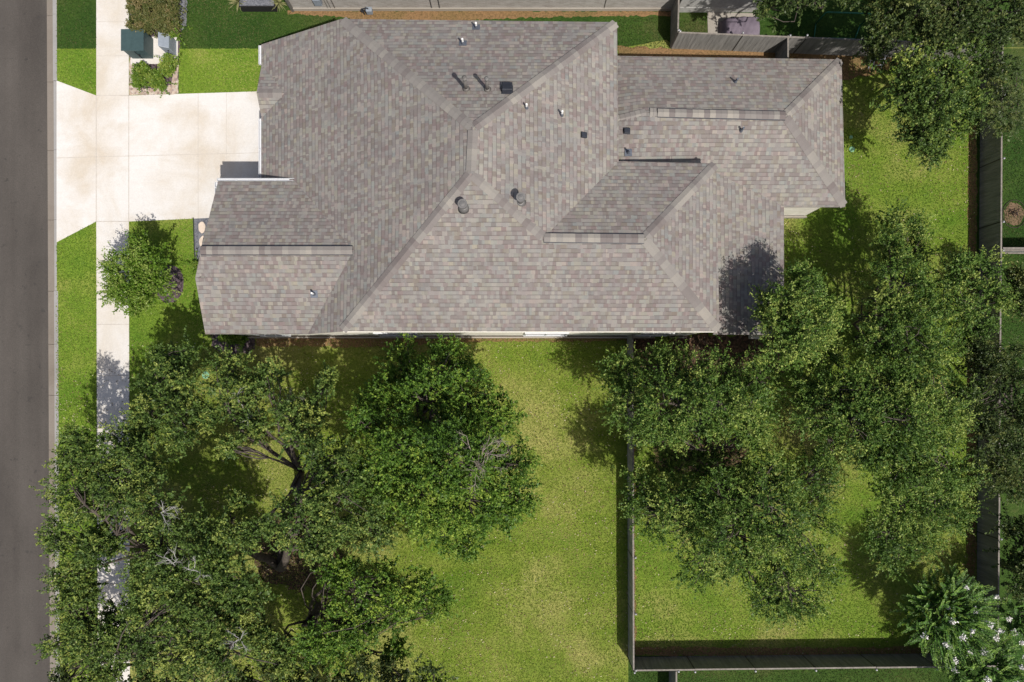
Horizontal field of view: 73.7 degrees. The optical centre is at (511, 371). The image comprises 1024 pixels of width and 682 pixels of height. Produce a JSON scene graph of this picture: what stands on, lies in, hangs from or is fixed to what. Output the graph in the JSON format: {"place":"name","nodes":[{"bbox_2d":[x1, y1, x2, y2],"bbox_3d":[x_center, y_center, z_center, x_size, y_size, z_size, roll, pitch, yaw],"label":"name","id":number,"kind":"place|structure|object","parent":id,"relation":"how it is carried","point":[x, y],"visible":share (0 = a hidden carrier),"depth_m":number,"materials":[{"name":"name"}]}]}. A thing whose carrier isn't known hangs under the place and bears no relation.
{"place":"outdoors","nodes":[
{"label":"outdoors","id":0,"kind":"place"},
{"bbox_2d":[0,0,49,681],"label":"road","id":1,"kind":"structure","parent":0,"point":[24,431],"depth_m":28.13,"materials":[{"name":"grey asphalt"}]},
{"bbox_2d":[57,50,96,681],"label":"front lawn","id":2,"kind":"structure","parent":0,"point":[87,300],"depth_m":28.00,"materials":[{"name":"green plant"}]},
{"bbox_2d":[56,369,130,681],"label":"fallen leaves","id":3,"kind":"object","parent":2,"relation":"on","point":[90,465],"visible":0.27,"depth_m":27.96,"materials":[{"name":"brown plant"}]},
{"bbox_2d":[55,48,260,681],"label":"grass","id":4,"kind":"structure","parent":2,"relation":"on","point":[92,254],"depth_m":27.98,"materials":[{"name":"green plant"}]},
{"bbox_2d":[96,0,129,681],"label":"sidewalk","id":5,"kind":"structure","parent":0,"point":[112,68],"depth_m":27.98,"materials":[{"name":"concrete"}]},
{"bbox_2d":[57,81,260,241],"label":"driveway","id":6,"kind":"structure","parent":0,"point":[124,158],"depth_m":27.98,"materials":[{"name":"concrete"}]},
{"bbox_2d":[130,49,260,418],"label":"garden lawn","id":7,"kind":"structure","parent":0,"point":[160,225],"depth_m":28.00,"materials":[{"name":"green plant"}]},
{"bbox_2d":[92,229,182,317],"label":"young tree","id":8,"kind":"object","parent":7,"relation":"on","point":[120,288],"visible":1,"depth_m":25.69,"materials":[{"name":"green plant"}]},
{"bbox_2d":[157,265,183,302],"bbox_3d":[-14.053,-3.575,27.988,1.189,0.001,1.568,0,90,0],"label":"tree ring","id":9,"kind":"object","parent":7,"relation":"on","point":[178,278],"visible":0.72,"depth_m":27.99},
{"bbox_2d":[179,251,198,276],"bbox_3d":[-12.799,-4.299,27.851,0.957,0.946,0.929,-40,90,0],"label":"green shrub","id":10,"kind":"object","parent":7,"relation":"on","point":[194,264],"visible":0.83,"depth_m":27.66,"materials":[{"name":"green plant"}]},
{"bbox_2d":[193,218,194,258],"bbox_3d":[-13.024,-5.326,27.970,0.051,0.035,1.950,-3,90,0],"label":"bed edging","id":11,"kind":"object","parent":7,"relation":"on","point":[193,238],"visible":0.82,"depth_m":27.96,"materials":[{"name":"metal"}]},
{"bbox_2d":[194,218,208,260],"bbox_3d":[-12.425,-5.305,27.988,1.225,0.001,1.991,0,90,0],"label":"gravel bed","id":12,"kind":"object","parent":7,"relation":"on","point":[198,234],"visible":0.17,"depth_m":27.99,"materials":[{"name":"grey gravel"}]},
{"bbox_2d":[198,222,205,232],"bbox_3d":[-12.700,-5.895,27.973,0.286,0.045,0.486,0,90,0],"label":"stepping stone","id":13,"kind":"object","parent":12,"relation":"on","point":[201,226],"visible":0.91,"depth_m":27.95,"materials":[{"name":"beige stone"}]},
{"bbox_2d":[55,0,1023,681],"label":"lawn","id":14,"kind":"structure","parent":0,"point":[521,554],"depth_m":28.00,"materials":[{"name":"green plant"}]},
{"bbox_2d":[28,413,262,613],"bbox_3d":[-12.394,4.828,24.345,8.545,7.510,6.852,0,90,0],"label":"live oak","id":15,"kind":"object","parent":14,"relation":"on","point":[192,539],"visible":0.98,"depth_m":22.55,"materials":[{"name":"green plant"}]},
{"bbox_2d":[32,556,302,681],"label":"live oak","id":16,"kind":"object","parent":14,"relation":"on","point":[115,646],"visible":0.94,"depth_m":22.49,"materials":[{"name":"green plant"}]},
{"bbox_2d":[107,325,227,463],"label":"live oak","id":17,"kind":"object","parent":14,"relation":"on","point":[173,373],"visible":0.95,"depth_m":23.54,"materials":[{"name":"green plant"}]},
{"bbox_2d":[210,334,254,356],"bbox_3d":[-11.458,-1.133,27.988,1.856,0.001,1.142,0,90,0],"label":"wall bed","id":18,"kind":"object","parent":14,"relation":"on","point":[249,343],"visible":0.41,"depth_m":27.99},
{"bbox_2d":[207,334,248,350],"bbox_3d":[-11.401,-1.370,27.755,1.566,1.159,0.928,18,90,0],"label":"green shrub","id":19,"kind":"object","parent":18,"relation":"on","point":[231,339],"visible":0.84,"depth_m":27.52,"materials":[{"name":"green plant"}]},
{"bbox_2d":[47,642,459,681],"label":"live oak","id":20,"kind":"object","parent":14,"relation":"on","point":[385,675],"visible":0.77,"depth_m":23.75,"materials":[{"name":"green plant"}]},
{"bbox_2d":[254,514,343,593],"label":"leaf litter","id":21,"kind":"object","parent":14,"relation":"on","point":[288,569],"visible":0.3,"depth_m":27.99,"materials":[{"name":"brown plant"}]},
{"bbox_2d":[200,343,404,571],"bbox_3d":[-7.669,2.938,24.300,6.816,7.600,9.271,-16,90,0],"label":"live oak","id":22,"kind":"object","parent":14,"relation":"on","point":[323,524],"visible":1,"depth_m":22.46,"materials":[{"name":"green plant"}]},
{"bbox_2d":[283,550,462,679],"bbox_3d":[-4.920,8.491,25.210,6.298,5.779,4.398,13,90,0],"label":"live oak","id":23,"kind":"object","parent":14,"relation":"on","point":[351,622],"visible":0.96,"depth_m":23.36,"materials":[{"name":"green plant"}]},
{"bbox_2d":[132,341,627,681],"bbox_3d":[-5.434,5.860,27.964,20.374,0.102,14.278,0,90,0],"label":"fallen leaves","id":24,"kind":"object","parent":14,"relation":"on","point":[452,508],"visible":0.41,"depth_m":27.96,"materials":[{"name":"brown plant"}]},
{"bbox_2d":[256,336,626,347],"bbox_3d":[-2.861,-1.258,27.989,15.280,0.001,0.610,0,90,0],"label":"wall strip","id":25,"kind":"object","parent":14,"relation":"on","point":[305,341],"depth_m":27.99,"materials":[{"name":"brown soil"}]},
{"bbox_2d":[340,332,547,566],"bbox_3d":[-2.499,2.526,24.103,6.512,7.994,8.248,-41,90,0],"label":"live oak","id":26,"kind":"object","parent":14,"relation":"on","point":[435,441],"visible":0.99,"depth_m":22.48,"materials":[{"name":"green plant"}]},
{"bbox_2d":[195,17,846,338],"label":"house","id":27,"kind":"structure","parent":14,"relation":"on","point":[483,178],"depth_m":23.66,"materials":[{"name":"grey"}]},
{"bbox_2d":[250,334,290,336],"bbox_3d":[-9.406,-1.436,26.500,1.220,1.360,0.096,0,90,0],"label":"window","id":28,"kind":"structure","parent":27,"relation":"in","point":[261,335],"depth_m":27.07,"materials":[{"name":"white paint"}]},
{"bbox_2d":[373,332,422,335],"bbox_3d":[-4.375,-1.436,26.300,1.720,1.460,0.096,0,90,0],"label":"window","id":29,"kind":"structure","parent":27,"relation":"in","point":[376,333],"depth_m":25.61,"materials":[{"name":"white paint"}]},
{"bbox_2d":[523,332,568,335],"bbox_3d":[1.312,-1.436,26.300,1.720,1.460,0.096,0,90,0],"label":"window","id":30,"kind":"structure","parent":27,"relation":"in","point":[526,333],"depth_m":26.02,"materials":[{"name":"white paint"}]},
{"bbox_2d":[633,332,674,335],"bbox_3d":[5.469,-1.436,26.300,1.320,1.460,0.096,0,90,0],"label":"window","id":31,"kind":"structure","parent":27,"relation":"in","point":[641,333],"depth_m":26.02,"materials":[{"name":"white paint"}]},
{"bbox_2d":[775,34,790,58],"bbox_3d":[10.854,-12.392,27.335,0.156,1.330,1.609,0,90,0],"label":"wooden fence","id":32,"kind":"object","parent":14,"relation":"on","point":[782,51],"visible":0.41,"depth_m":27.05,"materials":[{"name":"grey wood"}]},
{"bbox_2d":[852,0,1023,93],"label":"live oak","id":33,"kind":"object","parent":14,"relation":"on","point":[908,14],"visible":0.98,"depth_m":23.21,"materials":[{"name":"green plant"}]},
{"bbox_2d":[57,0,1023,48],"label":"neighbour lawn","id":34,"kind":"structure","parent":0,"point":[837,25],"depth_m":28.00,"materials":[{"name":"green plant"}]},
{"bbox_2d":[129,0,180,94],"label":"mulch bed","id":35,"kind":"object","parent":34,"relation":"on","point":[152,66],"visible":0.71,"depth_m":27.99,"materials":[{"name":"brown soil"}]},
{"bbox_2d":[129,60,150,93],"bbox_3d":[-15.003,-11.906,27.734,1.177,1.300,1.168,-31,90,0],"label":"green shrub","id":36,"kind":"object","parent":35,"relation":"on","point":[142,67],"visible":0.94,"depth_m":27.49,"materials":[{"name":"green plant"}]},
{"bbox_2d":[129,58,178,95],"bbox_3d":[-14.684,-12.099,27.983,2.050,0.001,1.585,0,90,0],"label":"river rock","id":37,"kind":"object","parent":35,"relation":"on","point":[171,89],"visible":0.76,"depth_m":27.98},
{"bbox_2d":[131,37,177,63],"bbox_3d":[-14.656,-13.158,27.982,1.925,0.050,1.116,0,90,0],"label":"concrete pad","id":38,"kind":"object","parent":35,"relation":"on","point":[158,51],"visible":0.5,"depth_m":27.96,"materials":[{"name":"grey concrete"}]},
{"bbox_2d":[121,29,152,58],"bbox_3d":[-15.122,-13.197,27.559,0.903,0.781,0.869,0,90,0],"label":"utility cabinet","id":39,"kind":"object","parent":38,"relation":"on","point":[138,44],"visible":1,"depth_m":27.18,"materials":[{"name":"green metal"}]},
{"bbox_2d":[158,32,176,54],"bbox_3d":[-13.934,-13.244,27.603,0.390,0.794,0.634,0,90,0],"label":"utility pedestal","id":40,"kind":"object","parent":38,"relation":"on","point":[167,44],"visible":0.92,"depth_m":27.43,"materials":[{"name":"grey paint"}]},
{"bbox_2d":[124,0,188,40],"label":"bronze shrub","id":41,"kind":"object","parent":35,"relation":"on","point":[159,16],"visible":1,"depth_m":26.98,"materials":[{"name":"brown plant"}]},
{"bbox_2d":[143,67,176,97],"bbox_3d":[-14.510,-11.840,27.832,1.585,1.064,1.033,30,90,0],"label":"green shrub","id":42,"kind":"object","parent":35,"relation":"on","point":[155,79],"visible":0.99,"depth_m":27.54,"materials":[{"name":"green plant"}]},
{"bbox_2d":[148,53,180,77],"bbox_3d":[-13.974,-12.270,27.791,1.351,1.193,1.129,0,90,0],"label":"green shrub","id":43,"kind":"object","parent":35,"relation":"on","point":[168,63],"visible":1,"depth_m":27.47,"materials":[{"name":"green plant"}]},
{"bbox_2d":[167,20,192,48],"bbox_3d":[-13.575,-13.800,27.630,1.039,1.024,0.987,31,90,0],"label":"green shrub","id":44,"kind":"object","parent":34,"relation":"on","point":[173,34],"visible":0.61,"depth_m":27.59,"materials":[{"name":"green plant"}]},
{"bbox_2d":[179,0,187,29],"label":"gravel bed","id":45,"kind":"object","parent":34,"relation":"on","point":[182,5],"visible":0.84,"depth_m":27.99,"materials":[{"name":"grey gravel"}]},
{"bbox_2d":[229,0,245,12],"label":"yucca","id":46,"kind":"object","parent":34,"relation":"on","point":[235,1],"visible":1,"depth_m":27.63,"materials":[{"name":"green plant"}]},
{"bbox_2d":[239,0,277,11],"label":"planter","id":47,"kind":"object","parent":34,"relation":"on","point":[258,5],"visible":1,"depth_m":27.60,"materials":[{"name":"metal"}]},
{"bbox_2d":[272,0,287,10],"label":"yucca","id":48,"kind":"object","parent":34,"relation":"on","point":[279,3],"visible":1,"depth_m":27.64,"materials":[{"name":"green plant"}]},
{"bbox_2d":[287,10,670,19],"bbox_3d":[-1.284,-14.560,27.992,15.857,0.001,0.582,0,90,0],"label":"dry strip","id":49,"kind":"object","parent":34,"relation":"on","point":[440,15],"visible":0.84,"depth_m":27.99,"materials":[{"name":"brown soil"}]},
{"bbox_2d":[361,7,372,14],"bbox_3d":[-5.907,-14.635,27.738,0.492,0.524,0.201,0,90,0],"label":"gas meter","id":50,"kind":"object","parent":49,"relation":"on","point":[369,10],"visible":1,"depth_m":27.58,"materials":[{"name":"grey paint"}]},
{"bbox_2d":[285,0,762,11],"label":"neighbour house","id":51,"kind":"structure","parent":34,"relation":"on","point":[549,5],"depth_m":27.61,"materials":[{"name":"brick"}]},
{"bbox_2d":[670,0,680,48],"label":"wooden fence","id":52,"kind":"object","parent":34,"relation":"on","point":[674,27],"visible":0.96,"depth_m":27.26,"materials":[{"name":"grey wood"}]},
{"bbox_2d":[752,0,882,32],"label":"shade tree","id":53,"kind":"object","parent":34,"relation":"on","point":[817,4],"visible":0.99,"depth_m":24.00,"materials":[{"name":"green plant"}]},
{"bbox_2d":[814,11,870,38],"bbox_3d":[13.323,-13.936,27.511,1.932,0.977,0.664,0,90,0],"label":"goal frame","id":54,"kind":"object","parent":34,"relation":"on","point":[845,13],"visible":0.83,"depth_m":27.31,"materials":[{"name":"metal"}]},
{"bbox_2d":[707,12,754,32],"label":"patio","id":55,"kind":"structure","parent":0,"point":[715,19],"depth_m":27.98,"materials":[{"name":"concrete"}]},
{"bbox_2d":[718,16,759,34],"bbox_3d":[9.275,-13.800,27.578,1.628,0.812,1.074,0,90,0],"label":"covered furniture","id":56,"kind":"object","parent":55,"relation":"on","point":[745,24],"visible":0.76,"depth_m":27.26,"materials":[{"name":"fabric"}]},
{"bbox_2d":[617,45,897,79],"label":"side yard","id":57,"kind":"structure","parent":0,"point":[664,52],"depth_m":27.99,"materials":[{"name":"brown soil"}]},
{"bbox_2d":[670,29,985,60],"bbox_3d":[12.789,-13.044,27.310,12.667,1.380,0.157,2,90,0],"label":"wooden fence","id":58,"kind":"object","parent":57,"relation":"on","point":[743,42],"visible":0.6,"depth_m":27.27,"materials":[{"name":"grey wood"}]},
{"bbox_2d":[630,59,977,654],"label":"backyard lawn","id":59,"kind":"structure","parent":0,"point":[849,496],"depth_m":28.00,"materials":[{"name":"green plant"}]},
{"bbox_2d":[627,334,636,671],"bbox_3d":[4.796,5.092,27.350,0.156,1.300,13.348,0,90,0],"label":"wooden fence","id":60,"kind":"object","parent":59,"relation":"on","point":[631,555],"visible":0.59,"depth_m":27.24,"materials":[{"name":"grey wood"}]},
{"bbox_2d":[634,392,636,645],"bbox_3d":[4.931,5.751,27.991,0.390,0.001,11.756,0,90,0],"label":"bare edge","id":61,"kind":"object","parent":59,"relation":"on","point":[635,628],"visible":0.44,"depth_m":27.99,"materials":[{"name":"brown soil"}]},
{"bbox_2d":[650,336,678,350],"bbox_3d":[6.045,-1.315,27.703,0.937,0.920,0.949,38,90,0],"label":"green shrub","id":62,"kind":"object","parent":59,"relation":"on","point":[665,338],"visible":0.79,"depth_m":27.53,"materials":[{"name":"green plant"}]},
{"bbox_2d":[592,334,793,462],"bbox_3d":[6.244,0.844,24.584,6.972,7.032,4.444,0,90,0],"label":"cedar elm","id":63,"kind":"object","parent":59,"relation":"on","point":[677,388],"visible":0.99,"depth_m":23.15,"materials":[{"name":"green plant"}]},
{"bbox_2d":[651,435,748,475],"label":"leaf litter","id":64,"kind":"object","parent":59,"relation":"on","point":[732,453],"visible":0.32,"depth_m":27.99,"materials":[{"name":"plant"}]},
{"bbox_2d":[626,333,786,378],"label":"leaf litter","id":65,"kind":"object","parent":59,"relation":"on","point":[742,343],"visible":0.23,"depth_m":27.99,"materials":[{"name":"brown plant"}]},
{"bbox_2d":[612,438,848,632],"bbox_3d":[7.652,5.754,24.557,8.280,7.085,7.123,0,90,0],"label":"cedar elm","id":66,"kind":"object","parent":59,"relation":"on","point":[696,509],"visible":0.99,"depth_m":23.03,"materials":[{"name":"green plant"}]},
{"bbox_2d":[627,646,932,655],"bbox_3d":[11.863,11.474,27.990,14.284,0.001,0.433,0,90,0],"label":"bare edge","id":67,"kind":"object","parent":59,"relation":"on","point":[799,650],"visible":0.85,"depth_m":27.99,"materials":[{"name":"brown soil"}]},
{"bbox_2d":[747,256,856,379],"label":"cedar elm","id":68,"kind":"object","parent":59,"relation":"on","point":[794,341],"visible":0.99,"depth_m":22.58,"materials":[{"name":"green plant"}]},
{"bbox_2d":[634,68,975,653],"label":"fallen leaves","id":69,"kind":"object","parent":59,"relation":"on","point":[806,426],"visible":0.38,"depth_m":27.96,"materials":[{"name":"brown plant"}]},
{"bbox_2d":[777,343,995,488],"bbox_3d":[12.693,1.058,24.313,7.015,7.573,4.985,-28,90,0],"label":"cedar elm","id":70,"kind":"object","parent":59,"relation":"on","point":[924,409],"visible":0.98,"depth_m":22.13,"materials":[{"name":"green plant"}]},
{"bbox_2d":[846,196,972,372],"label":"cedar elm","id":71,"kind":"object","parent":59,"relation":"on","point":[890,297],"visible":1,"depth_m":23.53,"materials":[{"name":"green plant"}]},
{"bbox_2d":[846,420,990,582],"bbox_3d":[14.137,4.478,24.674,5.117,6.852,6.061,0,90,0],"label":"cedar elm","id":72,"kind":"object","parent":59,"relation":"on","point":[917,524],"visible":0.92,"depth_m":23.00,"materials":[{"name":"green plant"}]},
{"bbox_2d":[867,33,994,171],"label":"live oak","id":73,"kind":"object","parent":59,"relation":"on","point":[925,93],"visible":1,"depth_m":23.32,"materials":[{"name":"green plant"}]},
{"bbox_2d":[889,563,1007,672],"bbox_3d":[16.186,9.127,25.792,3.876,4.475,3.677,34,90,0],"label":"crape myrtle","id":74,"kind":"object","parent":59,"relation":"on","point":[952,641],"visible":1,"depth_m":24.76,"materials":[{"name":"green plant"}]},
{"bbox_2d":[921,244,1022,347],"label":"cedar elm","id":75,"kind":"object","parent":59,"relation":"on","point":[968,317],"visible":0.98,"depth_m":23.74,"materials":[{"name":"green plant"}]},
{"bbox_2d":[966,127,977,641],"bbox_3d":[18.862,0.807,27.991,0.469,0.001,21.662,0,90,0],"label":"bare edge","id":76,"kind":"object","parent":59,"relation":"on","point":[972,247],"visible":0.38,"depth_m":27.99,"materials":[{"name":"brown soil"}]},
{"bbox_2d":[628,48,1023,681],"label":"lawn","id":77,"kind":"structure","parent":0,"point":[1014,510],"depth_m":28.00,"materials":[{"name":"green plant"}]},
{"bbox_2d":[669,671,679,681],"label":"wooden fence","id":78,"kind":"object","parent":77,"relation":"on","point":[672,676],"visible":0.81,"depth_m":27.21,"materials":[{"name":"grey wood"}]},
{"bbox_2d":[628,653,997,673],"bbox_3d":[11.910,11.681,27.350,14.317,1.300,0.156,-1,90,0],"label":"wooden fence","id":79,"kind":"object","parent":77,"relation":"on","point":[756,662],"visible":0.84,"depth_m":27.30,"materials":[{"name":"grey wood"}]},
{"bbox_2d":[934,626,1023,681],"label":"crape myrtle","id":80,"kind":"object","parent":77,"relation":"on","point":[1010,669],"visible":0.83,"depth_m":24.82,"materials":[{"name":"green plant"}]},
{"bbox_2d":[947,321,1023,509],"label":"cedar elm","id":81,"kind":"object","parent":77,"relation":"on","point":[999,368],"visible":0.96,"depth_m":23.23,"materials":[{"name":"green plant"}]},
{"bbox_2d":[977,40,1004,665],"bbox_3d":[19.186,-0.889,27.350,0.156,1.300,24.977,0,90,0],"label":"wooden fence","id":82,"kind":"object","parent":77,"relation":"on","point":[991,181],"visible":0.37,"depth_m":27.33,"materials":[{"name":"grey wood"}]},
{"bbox_2d":[967,52,1023,143],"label":"pistache tree","id":83,"kind":"object","parent":77,"relation":"on","point":[1009,94],"visible":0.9,"depth_m":24.54,"materials":[{"name":"green plant"}]},
{"bbox_2d":[982,499,1023,604],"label":"shade tree","id":84,"kind":"object","parent":77,"relation":"on","point":[1015,566],"visible":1,"depth_m":24.80,"materials":[{"name":"green plant"}]},
{"bbox_2d":[991,586,1023,652],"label":"crape myrtle","id":85,"kind":"object","parent":77,"relation":"on","point":[1017,627],"visible":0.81,"depth_m":25.48,"materials":[{"name":"green plant"}]},
{"bbox_2d":[993,247,1023,253],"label":"wooden fence","id":86,"kind":"object","parent":77,"relation":"on","point":[1013,250],"visible":0.71,"depth_m":27.02,"materials":[{"name":"grey wood"}]},
{"bbox_2d":[999,261,1023,322],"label":"shade tree","id":87,"kind":"object","parent":77,"relation":"on","point":[1016,274],"visible":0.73,"depth_m":25.38,"materials":[{"name":"green plant"}]},
{"bbox_2d":[1002,200,1023,227],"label":"fire ring","id":88,"kind":"object","parent":77,"relation":"on","point":[1014,216],"visible":0.98,"depth_m":27.99,"materials":[{"name":"brown stone"}]},
{"label":"terrain","id":89,"kind":"structure","parent":0,"visible":0},
{"bbox_2d":[47,0,59,681],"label":"kerb","id":90,"kind":"structure","parent":89,"relation":"on","point":[52,167],"depth_m":28.12,"materials":[{"name":"concrete"}]}
]}

